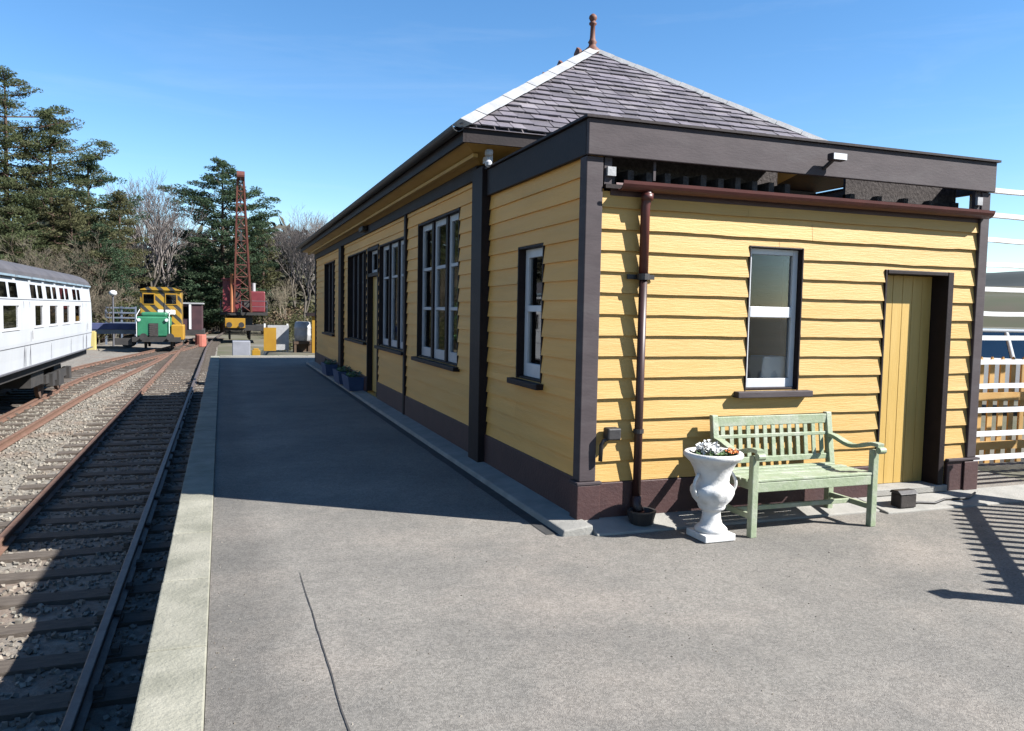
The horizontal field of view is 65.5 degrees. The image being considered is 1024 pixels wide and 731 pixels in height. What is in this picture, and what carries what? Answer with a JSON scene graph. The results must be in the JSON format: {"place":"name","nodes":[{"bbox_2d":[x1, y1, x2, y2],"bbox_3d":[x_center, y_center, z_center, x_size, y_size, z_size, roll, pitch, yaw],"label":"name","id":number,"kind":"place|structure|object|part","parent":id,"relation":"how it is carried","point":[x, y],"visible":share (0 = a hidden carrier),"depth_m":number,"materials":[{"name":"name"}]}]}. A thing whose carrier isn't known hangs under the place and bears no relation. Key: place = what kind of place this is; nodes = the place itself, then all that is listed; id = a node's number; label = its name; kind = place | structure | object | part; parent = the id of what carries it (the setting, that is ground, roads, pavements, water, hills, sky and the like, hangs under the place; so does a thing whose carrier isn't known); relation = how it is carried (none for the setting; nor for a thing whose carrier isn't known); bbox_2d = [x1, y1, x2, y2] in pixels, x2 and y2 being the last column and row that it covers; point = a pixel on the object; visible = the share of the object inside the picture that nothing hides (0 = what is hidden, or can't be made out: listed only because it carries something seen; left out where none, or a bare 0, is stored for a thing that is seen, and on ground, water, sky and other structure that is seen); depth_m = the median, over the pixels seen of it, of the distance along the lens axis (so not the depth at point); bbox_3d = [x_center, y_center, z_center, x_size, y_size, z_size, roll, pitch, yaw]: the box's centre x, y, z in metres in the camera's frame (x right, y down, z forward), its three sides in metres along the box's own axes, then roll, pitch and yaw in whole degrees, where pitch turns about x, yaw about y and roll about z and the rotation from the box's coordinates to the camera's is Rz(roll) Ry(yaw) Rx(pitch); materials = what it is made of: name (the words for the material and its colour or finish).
{"place":"outdoors","nodes":[
{"label":"outdoors","id":0,"kind":"place"},
{"bbox_2d":[0,0,1023,272],"label":"sky","id":1,"kind":"structure","parent":0,"point":[317,102],"materials":[{"name":"blue"}]},
{"bbox_2d":[107,327,1023,479],"bbox_3d":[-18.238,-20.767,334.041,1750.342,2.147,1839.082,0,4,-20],"label":"ground","id":2,"kind":"structure","parent":0,"point":[1012,468],"depth_m":14.17,"materials":[{"name":"grey stone"}]},
{"bbox_2d":[0,124,32,241],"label":"pine tree","id":3,"kind":"object","parent":2,"relation":"on","point":[13,139],"visible":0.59,"depth_m":57.48,"materials":[{"name":"green plant"}]},
{"bbox_2d":[0,203,60,266],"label":"pine tree","id":4,"kind":"object","parent":2,"relation":"on","point":[9,212],"visible":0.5,"depth_m":55.92,"materials":[{"name":"green plant"}]},
{"bbox_2d":[0,177,79,272],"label":"pine tree","id":5,"kind":"object","parent":2,"relation":"on","point":[26,179],"visible":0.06,"depth_m":64.43,"materials":[{"name":"green plant"}]},
{"bbox_2d":[0,234,88,278],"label":"bare tree","id":6,"kind":"object","parent":2,"relation":"on","point":[27,262],"visible":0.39,"depth_m":52.12,"materials":[{"name":"grey plant"}]},
{"bbox_2d":[0,65,99,259],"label":"pine tree","id":7,"kind":"object","parent":2,"relation":"on","point":[5,80],"visible":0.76,"depth_m":58.98,"materials":[{"name":"green plant"}]},
{"bbox_2d":[0,112,118,254],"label":"pine tree","id":8,"kind":"object","parent":2,"relation":"on","point":[33,204],"visible":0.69,"depth_m":59.85,"materials":[{"name":"green plant"}]},
{"bbox_2d":[13,197,131,307],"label":"pine tree","id":9,"kind":"object","parent":2,"relation":"on","point":[74,220],"visible":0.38,"depth_m":58.85,"materials":[{"name":"green plant"}]},
{"bbox_2d":[47,229,121,343],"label":"bare tree","id":10,"kind":"object","parent":2,"relation":"on","point":[88,276],"visible":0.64,"depth_m":56.83,"materials":[{"name":"grey plant"}]},
{"bbox_2d":[28,154,149,293],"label":"pine tree","id":11,"kind":"object","parent":2,"relation":"on","point":[102,180],"visible":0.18,"depth_m":63.51,"materials":[{"name":"green plant"}]},
{"bbox_2d":[51,221,145,342],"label":"pine tree","id":12,"kind":"object","parent":2,"relation":"on","point":[118,262],"visible":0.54,"depth_m":58.94,"materials":[{"name":"green plant"}]},
{"bbox_2d":[92,312,111,339],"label":"bush","id":13,"kind":"object","parent":2,"relation":"on","point":[101,321],"visible":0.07,"depth_m":55.10,"materials":[{"name":"green plant"}]},
{"bbox_2d":[89,281,115,319],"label":"bare tree","id":14,"kind":"object","parent":2,"relation":"on","point":[94,298],"visible":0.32,"depth_m":56.14,"materials":[{"name":"grey plant"}]},
{"bbox_2d":[0,336,218,730],"bbox_3d":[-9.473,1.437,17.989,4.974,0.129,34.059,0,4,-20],"label":"ballast stones","id":15,"kind":"object","parent":2,"relation":"on","point":[118,710],"visible":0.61,"depth_m":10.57,"materials":[{"name":"grey gravel"}]},
{"bbox_2d":[87,331,96,349],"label":"yellow crate","id":16,"kind":"object","parent":15,"relation":"on","point":[93,341],"visible":0.41,"depth_m":49.16,"materials":[{"name":"paint"}]},
{"bbox_2d":[0,339,212,440],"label":"railway track","id":17,"kind":"structure","parent":15,"relation":"on","point":[125,363],"depth_m":27.40,"materials":[{"name":"brown metal"}]},
{"bbox_2d":[0,260,92,397],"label":"railway coach","id":18,"kind":"object","parent":17,"relation":"on","point":[45,323],"visible":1,"depth_m":19.92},
{"bbox_2d":[0,303,20,331],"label":"window","id":19,"kind":"structure","parent":18,"relation":"in","point":[10,312],"depth_m":16.72,"materials":[{"name":"white paint"}]},
{"bbox_2d":[33,303,43,327],"bbox_3d":[-11.438,-1.209,19.239,0.042,0.580,1.050,0,4,-20],"label":"window","id":20,"kind":"structure","parent":18,"relation":"in","point":[38,308],"depth_m":19.28,"materials":[{"name":"white paint"}]},
{"bbox_2d":[48,304,58,325],"bbox_3d":[-12.045,-1.333,20.903,0.042,0.580,1.200,0,4,-20],"label":"window","id":21,"kind":"structure","parent":18,"relation":"in","point":[53,315],"depth_m":21.00,"materials":[{"name":"white paint"}]},
{"bbox_2d":[61,304,70,324],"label":"window","id":22,"kind":"structure","parent":18,"relation":"in","point":[66,319],"depth_m":22.62,"materials":[{"name":"white paint"}]},
{"bbox_2d":[73,304,81,322],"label":"window","id":23,"kind":"structure","parent":18,"relation":"in","point":[77,307],"depth_m":24.50,"materials":[{"name":"white paint"}]},
{"bbox_2d":[0,352,169,451],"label":"loose rail","id":24,"kind":"object","parent":17,"relation":"on","point":[8,441],"visible":1,"depth_m":20.52,"materials":[{"name":"brown metal"}]},
{"bbox_2d":[114,287,185,348],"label":"shunting locomotive","id":25,"kind":"object","parent":17,"relation":"on","point":[159,318],"visible":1,"depth_m":48.34,"materials":[{"name":"yellow paint"}]},
{"bbox_2d":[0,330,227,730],"bbox_3d":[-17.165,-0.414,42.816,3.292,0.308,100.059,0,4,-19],"label":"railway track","id":26,"kind":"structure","parent":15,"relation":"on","point":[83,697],"depth_m":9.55,"materials":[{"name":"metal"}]},
{"bbox_2d":[183,302,204,335],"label":"goods van","id":27,"kind":"object","parent":26,"relation":"on","point":[193,318],"visible":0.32,"depth_m":57.29,"materials":[{"name":"brown paint"}]},
{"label":"window","id":28,"kind":"part","parent":27,"relation":"part of","materials":[{"name":"black glass"}]},
{"bbox_2d":[92,323,136,347],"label":"flat wagon","id":29,"kind":"object","parent":15,"relation":"on","point":[115,328],"visible":0.38,"depth_m":50.90,"materials":[{"name":"blue paint"}]},
{"bbox_2d":[195,334,205,346],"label":"oil drum","id":30,"kind":"object","parent":15,"relation":"on","point":[200,340],"visible":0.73,"depth_m":54.33,"materials":[{"name":"red paint"}]},
{"bbox_2d":[109,290,116,345],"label":"yard lamp","id":31,"kind":"object","parent":2,"relation":"on","point":[112,293],"visible":0.94,"depth_m":53.84,"materials":[{"name":"white metal"}]},
{"bbox_2d":[91,282,139,337],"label":"bare tree","id":32,"kind":"object","parent":2,"relation":"on","point":[107,301],"visible":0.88,"depth_m":55.71,"materials":[{"name":"brown plant"}]},
{"bbox_2d":[105,306,136,344],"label":"yard gate","id":33,"kind":"structure","parent":2,"relation":"on","point":[122,312],"depth_m":55.97,"materials":[{"name":"grey metal"}]},
{"bbox_2d":[89,190,154,337],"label":"pine tree","id":34,"kind":"object","parent":2,"relation":"on","point":[119,198],"visible":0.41,"depth_m":62.02,"materials":[{"name":"green plant"}]},
{"bbox_2d":[96,216,155,335],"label":"bare tree","id":35,"kind":"object","parent":2,"relation":"on","point":[127,247],"visible":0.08,"depth_m":71.03,"materials":[{"name":"grey plant"}]},
{"bbox_2d":[92,194,182,299],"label":"bare tree","id":36,"kind":"object","parent":2,"relation":"on","point":[146,233],"visible":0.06,"depth_m":85.42,"materials":[{"name":"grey plant"}]},
{"bbox_2d":[99,167,212,286],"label":"bare tree","id":37,"kind":"object","parent":2,"relation":"on","point":[154,222],"visible":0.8,"depth_m":72.21,"materials":[{"name":"grey plant"}]},
{"bbox_2d":[0,198,314,329],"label":"wood","id":38,"kind":"object","parent":2,"relation":"on","point":[284,277],"visible":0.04,"depth_m":96.67,"materials":[{"name":"green plant"}]},
{"bbox_2d":[125,212,206,286],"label":"bare tree","id":39,"kind":"object","parent":2,"relation":"on","point":[168,261],"visible":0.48,"depth_m":79.03,"materials":[{"name":"grey plant"}]},
{"bbox_2d":[147,212,203,277],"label":"bare tree","id":40,"kind":"object","parent":2,"relation":"on","point":[180,243],"visible":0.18,"depth_m":93.98,"materials":[{"name":"grey plant"}]},
{"bbox_2d":[157,256,222,323],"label":"pine tree","id":41,"kind":"object","parent":2,"relation":"on","point":[192,286],"visible":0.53,"depth_m":80.69,"materials":[{"name":"green plant"}]},
{"bbox_2d":[203,306,219,332],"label":"bush","id":42,"kind":"object","parent":2,"relation":"on","point":[210,326],"visible":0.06,"depth_m":85.72,"materials":[{"name":"green plant"}]},
{"bbox_2d":[203,323,219,330],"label":"bush","id":43,"kind":"object","parent":2,"relation":"on","point":[216,328],"visible":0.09,"depth_m":91.73,"materials":[{"name":"green plant"}]},
{"bbox_2d":[155,156,288,333],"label":"pine tree","id":44,"kind":"object","parent":2,"relation":"on","point":[227,196],"visible":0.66,"depth_m":81.45,"materials":[{"name":"green plant"}]},
{"bbox_2d":[232,340,249,355],"bbox_3d":[-9.651,-0.040,28.382,0.600,1.680,0.600,0,4,-20],"label":"concrete block","id":45,"kind":"object","parent":2,"relation":"on","point":[239,347],"depth_m":28.06,"materials":[{"name":"grey concrete"}]},
{"bbox_2d":[220,171,267,339],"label":"railway crane","id":46,"kind":"object","parent":2,"relation":"on","point":[253,304],"visible":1,"depth_m":63.22,"materials":[{"name":"red metal"}]},
{"bbox_2d":[252,348,259,354],"bbox_3d":[-8.880,-0.455,27.619,0.270,0.280,0.300,0,4,-20],"label":"yellow box","id":47,"kind":"object","parent":2,"relation":"on","point":[255,351],"visible":0.8,"depth_m":27.49,"materials":[{"name":"paint"}]},
{"bbox_2d":[251,303,282,334],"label":"bush","id":48,"kind":"object","parent":2,"relation":"on","point":[262,320],"visible":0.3,"depth_m":83.45,"materials":[{"name":"green plant"}]},
{"bbox_2d":[241,220,299,324],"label":"pine tree","id":49,"kind":"object","parent":2,"relation":"on","point":[267,286],"visible":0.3,"depth_m":87.02,"materials":[{"name":"green plant"}]},
{"bbox_2d":[259,312,291,331],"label":"bush","id":50,"kind":"object","parent":2,"relation":"on","point":[271,319],"visible":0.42,"depth_m":79.30,"materials":[{"name":"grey plant"}]},
{"bbox_2d":[264,324,288,353],"bbox_3d":[-8.541,-0.964,28.857,0.880,1.100,0.160,0,4,-20],"label":"barrier board","id":51,"kind":"object","parent":2,"relation":"on","point":[276,337],"visible":0.91,"depth_m":28.81,"materials":[{"name":"yellow paint"}]},
{"bbox_2d":[269,317,294,337],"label":"bush","id":52,"kind":"object","parent":2,"relation":"on","point":[290,324],"visible":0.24,"depth_m":73.48,"materials":[{"name":"green plant"}]},
{"bbox_2d":[265,278,301,320],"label":"bare tree","id":53,"kind":"object","parent":2,"relation":"on","point":[281,299],"visible":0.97,"depth_m":79.65,"materials":[{"name":"brown plant"}]},
{"bbox_2d":[264,217,303,292],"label":"bare tree","id":54,"kind":"object","parent":2,"relation":"on","point":[281,248],"visible":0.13,"depth_m":98.49,"materials":[{"name":"grey plant"}]},
{"bbox_2d":[278,325,294,350],"bbox_3d":[-8.551,-0.928,30.114,0.907,1.279,1.420,2,4,14],"label":"bush","id":55,"kind":"object","parent":2,"relation":"on","point":[290,338],"visible":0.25,"depth_m":30.07,"materials":[{"name":"green plant"}]},
{"bbox_2d":[260,232,314,321],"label":"bare tree","id":56,"kind":"object","parent":2,"relation":"on","point":[302,255],"visible":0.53,"depth_m":83.10,"materials":[{"name":"grey plant"}]},
{"bbox_2d":[268,305,308,331],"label":"bush","id":57,"kind":"object","parent":2,"relation":"on","point":[291,312],"visible":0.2,"depth_m":84.55,"materials":[{"name":"green plant"}]},
{"bbox_2d":[264,224,314,307],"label":"bare tree","id":58,"kind":"object","parent":2,"relation":"on","point":[295,232],"visible":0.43,"depth_m":90.78,"materials":[{"name":"grey plant"}]},
{"bbox_2d":[281,254,314,293],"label":"bare tree","id":59,"kind":"object","parent":2,"relation":"on","point":[303,274],"visible":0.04,"depth_m":103.32,"materials":[{"name":"grey plant"}]},
{"bbox_2d":[287,310,310,324],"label":"bush","id":60,"kind":"object","parent":2,"relation":"on","point":[293,317],"visible":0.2,"depth_m":77.23,"materials":[{"name":"green plant"}]},
{"bbox_2d":[288,300,314,324],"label":"bush","id":61,"kind":"object","parent":2,"relation":"on","point":[309,309],"visible":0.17,"depth_m":91.02,"materials":[{"name":"green plant"}]},
{"bbox_2d":[293,341,310,352],"bbox_3d":[-7.668,-0.630,29.168,0.670,0.525,0.600,0,4,-20],"label":"timber stand","id":62,"kind":"object","parent":2,"relation":"on","point":[301,346],"visible":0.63,"depth_m":29.36,"materials":[{"name":"brown wood"}]},
{"bbox_2d":[294,321,310,340],"bbox_3d":[-7.661,-1.251,29.124,0.610,0.710,0.610,0,4,-20],"label":"water butt","id":63,"kind":"object","parent":62,"relation":"on","point":[302,330],"visible":0.98,"depth_m":28.89,"materials":[{"name":"grey plastic"}]},
{"bbox_2d":[274,206,335,294],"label":"bare tree","id":64,"kind":"object","parent":2,"relation":"on","point":[314,227],"visible":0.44,"depth_m":94.69,"materials":[{"name":"grey plant"}]},
{"bbox_2d":[305,313,314,352],"bbox_3d":[-7.207,-1.141,28.743,0.450,1.520,0.360,0,4,-20],"label":"gate post","id":65,"kind":"object","parent":2,"relation":"on","point":[312,315],"visible":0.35,"depth_m":28.68,"materials":[{"name":"yellow metal"}]},
{"bbox_2d":[204,356,1023,730],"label":"platform","id":66,"kind":"structure","parent":2,"relation":"on","point":[336,498],"depth_m":4.36,"materials":[{"name":"grey asphalt"}]},
{"bbox_2d":[300,573,349,730],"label":"tarmac crack","id":67,"kind":"object","parent":66,"relation":"on","point":[327,663],"visible":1,"depth_m":3.54,"materials":[{"name":"black asphalt"}]},
{"bbox_2d":[306,365,557,534],"bbox_3d":[-2.724,0.601,13.990,0.101,0.001,17.600,0,4,-20],"label":"tar joint","id":68,"kind":"object","parent":66,"relation":"on","point":[530,519],"visible":1,"depth_m":7.87,"materials":[{"name":"black asphalt"}]},
{"bbox_2d":[212,418,1021,726],"bbox_3d":[0.995,1.101,7.646,7.223,0.007,10.500,0,4,-20],"label":"grit","id":69,"kind":"object","parent":66,"relation":"on","point":[554,626],"visible":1,"depth_m":4.07,"materials":[{"name":"grey gravel"}]},
{"bbox_2d":[296,14,1001,519],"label":"station building","id":70,"kind":"structure","parent":66,"relation":"on","point":[596,286],"depth_m":6.82,"materials":[{"name":"yellow paint"}]},
{"bbox_2d":[322,260,334,336],"bbox_3d":[-4.498,-1.662,19.817,0.225,1.811,2.070,0,4,-20],"label":"window","id":71,"kind":"structure","parent":70,"relation":"in","point":[329,268],"depth_m":20.11,"materials":[{"name":"black glass"}]},
{"bbox_2d":[344,249,366,344],"bbox_3d":[-3.047,-1.345,15.840,0.225,1.771,2.400,0,4,-20],"label":"window","id":72,"kind":"structure","parent":70,"relation":"in","point":[357,264],"depth_m":16.30,"materials":[{"name":"black glass"}]},
{"bbox_2d":[374,236,403,355],"bbox_3d":[-1.889,-1.095,12.621,0.195,1.751,2.180,0,4,-20],"label":"window","id":73,"kind":"structure","parent":70,"relation":"in","point":[391,254],"depth_m":12.89,"materials":[{"name":"grey paint"}]},
{"bbox_2d":[411,207,460,371],"bbox_3d":[-0.926,-0.927,9.976,0.190,1.851,2.140,0,4,-20],"label":"window","id":74,"kind":"structure","parent":70,"relation":"in","point":[438,237],"depth_m":10.13,"materials":[{"name":"grey paint"}]},
{"bbox_2d":[483,149,492,167],"bbox_3d":[-0.233,-2.014,7.808,0.084,0.175,0.254,1,4,-8],"label":"floodlight","id":75,"kind":"object","parent":70,"relation":"attached to","point":[487,159],"visible":1,"depth_m":7.70,"materials":[{"name":"grey paint"}]},
{"bbox_2d":[507,242,544,389],"bbox_3d":[0.177,-0.432,6.963,0.195,1.231,0.730,0,4,-20],"label":"window","id":76,"kind":"structure","parent":70,"relation":"in","point":[530,284],"depth_m":7.14,"materials":[{"name":"white paint"}]},
{"bbox_2d":[747,355,785,377],"bbox_3d":[2.032,0.059,6.721,0.480,0.290,0.280,0,4,-20],"label":"white cistern","id":77,"kind":"object","parent":70,"relation":"attached to","point":[766,366],"visible":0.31,"depth_m":6.63,"materials":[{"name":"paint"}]},
{"bbox_2d":[732,245,812,397],"bbox_3d":[2.117,-0.352,6.468,0.730,1.211,0.175,0,4,-20],"label":"window","id":78,"kind":"structure","parent":70,"relation":"in","point":[793,312],"depth_m":6.52,"materials":[{"name":"white paint"}]},
{"bbox_2d":[822,152,846,169],"bbox_3d":[2.588,-1.638,6.395,0.140,0.118,0.140,0,4,-20],"label":"floodlight","id":79,"kind":"object","parent":70,"relation":"attached to","point":[835,157],"visible":1,"depth_m":6.34,"materials":[{"name":"white metal"}]},
{"bbox_2d":[306,361,1023,536],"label":"concrete apron","id":80,"kind":"object","parent":66,"relation":"on","point":[560,521],"visible":0.84,"depth_m":6.69,"materials":[{"name":"grey concrete"}]},
{"bbox_2d":[321,358,337,375],"bbox_3d":[-4.251,0.025,18.619,0.340,0.362,0.900,0,4,-20],"label":"flower trough","id":81,"kind":"object","parent":80,"relation":"on","point":[327,367],"visible":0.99,"depth_m":18.24,"materials":[{"name":"blue plastic"}]},
{"bbox_2d":[332,364,352,383],"bbox_3d":[-3.516,0.176,16.604,0.340,0.362,0.900,0,4,-20],"label":"flower trough","id":82,"kind":"object","parent":80,"relation":"on","point":[338,372],"visible":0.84,"depth_m":16.43,"materials":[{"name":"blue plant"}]},
{"bbox_2d":[341,370,363,390],"bbox_3d":[-3.055,0.270,15.339,0.340,0.362,0.900,0,4,-20],"label":"flower trough","id":83,"kind":"object","parent":80,"relation":"on","point":[353,382],"visible":0.99,"depth_m":14.97,"materials":[{"name":"blue paint"}]},
{"bbox_2d":[627,507,655,525],"bbox_3d":[0.970,1.133,5.971,0.220,0.100,0.220,0,4,-20],"label":"drain gully","id":84,"kind":"object","parent":80,"relation":"on","point":[646,517],"visible":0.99,"depth_m":5.89,"materials":[{"name":"black metal"}]},
{"bbox_2d":[890,488,917,507],"bbox_3d":[3.296,1.115,6.701,0.190,0.145,0.126,0,4,-20],"label":"bait box","id":85,"kind":"object","parent":80,"relation":"on","point":[903,498],"visible":1,"depth_m":6.66,"materials":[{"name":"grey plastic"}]},
{"bbox_2d":[916,492,975,503],"bbox_3d":[3.783,1.161,6.916,0.892,0.039,0.092,-1,4,-27],"label":"ground cable","id":86,"kind":"object","parent":80,"relation":"on","point":[943,499],"visible":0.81,"depth_m":6.92,"materials":[{"name":"black rubber"}]},
{"bbox_2d":[683,447,743,542],"bbox_3d":[1.435,0.926,5.715,0.421,0.626,0.421,0,4,-20],"label":"garden urn","id":87,"kind":"object","parent":66,"relation":"on","point":[712,490],"visible":0.98,"depth_m":5.61,"materials":[{"name":"white ceramic"}]},
{"bbox_2d":[696,439,721,454],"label":"white flowers","id":88,"kind":"object","parent":87,"relation":"in","point":[715,447],"visible":1,"depth_m":5.67,"materials":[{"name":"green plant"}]},
{"bbox_2d":[690,447,736,464],"bbox_3d":[1.438,0.639,5.698,0.371,0.102,0.375,0,4,-20],"label":"bedding plant","id":89,"kind":"object","parent":87,"relation":"in","point":[723,453],"visible":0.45,"depth_m":5.65,"materials":[{"name":"green plant"}]},
{"bbox_2d":[725,448,738,453],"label":"orange flowers","id":90,"kind":"object","parent":87,"relation":"in","point":[731,451],"visible":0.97,"depth_m":5.68,"materials":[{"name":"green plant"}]},
{"bbox_2d":[709,411,886,537],"bbox_3d":[2.183,0.816,6.144,1.162,0.825,0.639,0,4,-20],"label":"garden bench","id":91,"kind":"object","parent":66,"relation":"on","point":[754,478],"visible":0.85,"depth_m":6.19,"materials":[{"name":"green paint"}]},
{"bbox_2d":[969,188,1023,460],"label":"slatted screen","id":92,"kind":"object","parent":66,"relation":"on","point":[1007,314],"visible":0.49,"depth_m":7.48,"materials":[{"name":"white paint"}]},
{"bbox_2d":[975,357,1023,463],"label":"picket fence","id":93,"kind":"object","parent":2,"relation":"on","point":[998,444],"visible":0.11,"depth_m":8.49,"materials":[{"name":"beige paint"}]},
{"bbox_2d":[981,329,1023,400],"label":"parked car","id":94,"kind":"object","parent":2,"relation":"on","point":[1000,349],"visible":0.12,"depth_m":13.66,"materials":[{"name":"white paint"}]},
{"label":"window","id":95,"kind":"part","parent":94,"relation":"part of","materials":[{"name":"blue glass"}]},
{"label":"platform wall","id":96,"kind":"structure","parent":2,"relation":"on","visible":0},
{"bbox_2d":[130,356,218,730],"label":"platform edge","id":97,"kind":"object","parent":96,"relation":"on","point":[171,696],"visible":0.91,"depth_m":4.17,"materials":[{"name":"stone"}]},
{"bbox_2d":[220,355,314,355],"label":"platform end kerb","id":98,"kind":"structure","parent":96,"relation":"on","point":[267,355],"depth_m":26.07,"materials":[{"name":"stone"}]},
{"bbox_2d":[983,286,1023,327],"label":"hill","id":99,"kind":"structure","parent":0,"point":[1003,302],"depth_m":205.82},
{"bbox_2d":[985,271,1023,285],"bbox_3d":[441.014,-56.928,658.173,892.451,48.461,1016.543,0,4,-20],"label":"distant hill","id":100,"kind":"structure","parent":0,"point":[1014,278],"depth_m":618.11,"materials":[{"name":"grey"}]}
]}

